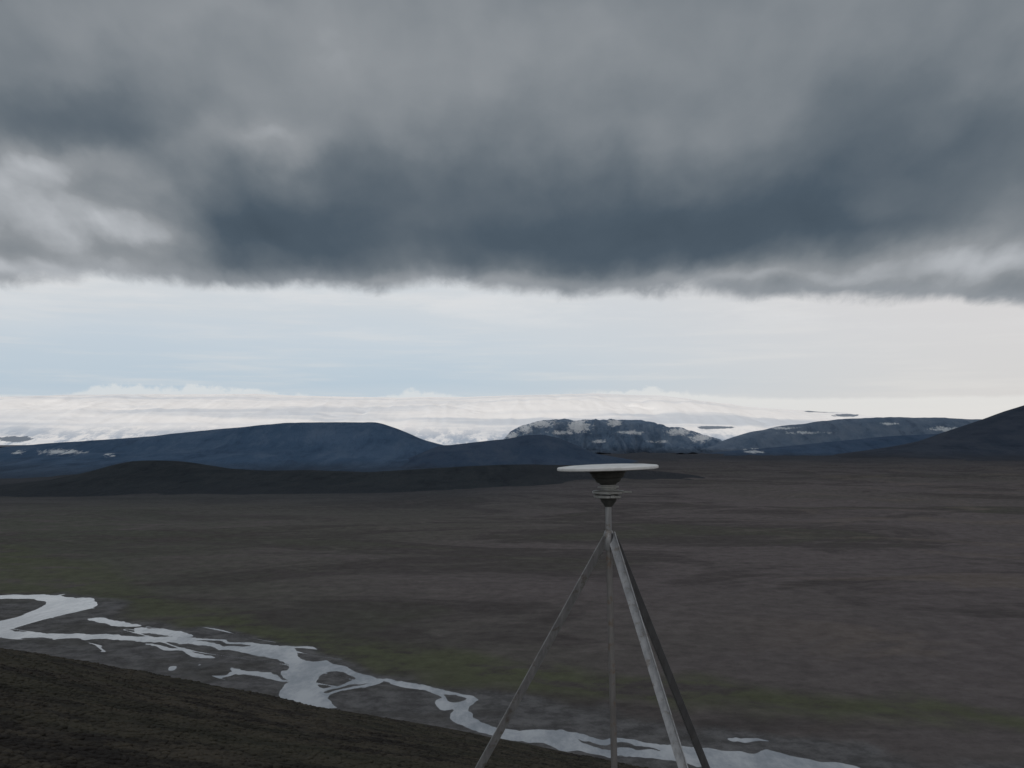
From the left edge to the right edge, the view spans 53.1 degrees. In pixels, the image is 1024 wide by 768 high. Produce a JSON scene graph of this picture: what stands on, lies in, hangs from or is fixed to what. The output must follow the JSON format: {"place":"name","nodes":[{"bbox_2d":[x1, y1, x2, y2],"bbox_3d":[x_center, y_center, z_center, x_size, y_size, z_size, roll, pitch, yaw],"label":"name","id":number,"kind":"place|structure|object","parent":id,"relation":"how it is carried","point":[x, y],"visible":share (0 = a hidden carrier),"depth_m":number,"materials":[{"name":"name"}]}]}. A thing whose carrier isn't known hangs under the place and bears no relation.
{"place":"outdoors","nodes":[
{"label":"outdoors","id":0,"kind":"place"},
{"bbox_2d":[0,422,444,478],"bbox_3d":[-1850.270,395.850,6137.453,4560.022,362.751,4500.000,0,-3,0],"label":"mountain","id":1,"kind":"structure","parent":0,"point":[354,446],"depth_m":6144.56,"materials":[{"name":"stone"}]},
{"bbox_2d":[0,648,642,767],"bbox_3d":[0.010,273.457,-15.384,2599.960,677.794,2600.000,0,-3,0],"label":"hillside","id":2,"kind":"structure","parent":0,"point":[207,687],"depth_m":38.47,"materials":[{"name":"brown soil"}]},
{"bbox_2d":[0,648,647,767],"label":"moss clumps","id":3,"kind":"object","parent":2,"relation":"on","point":[9,746],"visible":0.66,"depth_m":27.73,"materials":[{"name":"green plant"}]},
{"bbox_2d":[475,464,709,767],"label":"survey tripod","id":4,"kind":"object","parent":2,"relation":"on","point":[607,477],"visible":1,"depth_m":3.80,"materials":[{"name":"grey metal"}]},
{"bbox_2d":[0,460,704,496],"bbox_3d":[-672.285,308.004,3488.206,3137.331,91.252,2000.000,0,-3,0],"label":"hill","id":5,"kind":"structure","parent":0,"point":[162,477],"depth_m":3229.36,"materials":[{"name":"black soil"}]},
{"bbox_2d":[0,594,858,767],"bbox_3d":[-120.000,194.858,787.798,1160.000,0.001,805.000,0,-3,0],"label":"river","id":6,"kind":"structure","parent":0,"point":[300,676],"depth_m":629.47,"materials":[{"name":"liquid"}]},
{"bbox_2d":[0,393,883,444],"bbox_3d":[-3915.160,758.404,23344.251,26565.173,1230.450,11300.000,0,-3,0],"label":"glacier","id":7,"kind":"object","parent":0,"point":[29,420],"visible":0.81,"depth_m":20386.88,"materials":[{"name":"white ice"}]},
{"bbox_2d":[0,0,1023,303],"bbox_3d":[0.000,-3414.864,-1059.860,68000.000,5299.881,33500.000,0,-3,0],"label":"cloud","id":8,"kind":"structure","parent":0,"point":[752,148],"depth_m":10801.07,"materials":[{"name":"grey"}]},
{"bbox_2d":[0,445,1023,767],"bbox_3d":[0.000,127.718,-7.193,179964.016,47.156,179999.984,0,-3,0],"label":"ground","id":9,"kind":"structure","parent":0,"point":[864,613],"depth_m":971.80,"materials":[{"name":"brown soil"}]},
{"bbox_2d":[0,273,1023,418],"label":"sky","id":10,"kind":"structure","parent":0,"point":[91,334],"materials":[{"name":"white"}]},
{"bbox_2d":[397,435,636,468],"bbox_3d":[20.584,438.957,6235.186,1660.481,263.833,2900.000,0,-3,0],"label":"mountain","id":11,"kind":"structure","parent":0,"point":[538,449],"depth_m":5584.56,"materials":[{"name":"stone"}]},
{"bbox_2d":[504,418,721,453],"bbox_3d":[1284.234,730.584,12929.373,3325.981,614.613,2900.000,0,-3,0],"label":"mountain","id":12,"kind":"structure","parent":0,"point":[609,436],"depth_m":13115.21,"materials":[{"name":"stone"}]},
{"bbox_2d":[704,434,936,455],"bbox_3d":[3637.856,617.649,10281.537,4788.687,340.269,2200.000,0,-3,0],"label":"mountain","id":13,"kind":"structure","parent":0,"point":[831,448],"depth_m":10043.33,"materials":[{"name":"stone"}]},
{"bbox_2d":[707,417,981,451],"bbox_3d":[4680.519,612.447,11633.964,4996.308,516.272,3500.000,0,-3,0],"label":"mountain","id":14,"kind":"structure","parent":0,"point":[825,431],"depth_m":12119.07,"materials":[{"name":"stone"}]},
{"bbox_2d":[833,405,1023,460],"bbox_3d":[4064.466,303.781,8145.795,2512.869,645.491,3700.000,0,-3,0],"label":"mountain","id":15,"kind":"structure","parent":0,"point":[998,437],"depth_m":8013.07,"materials":[{"name":"grey stone"}]}
]}

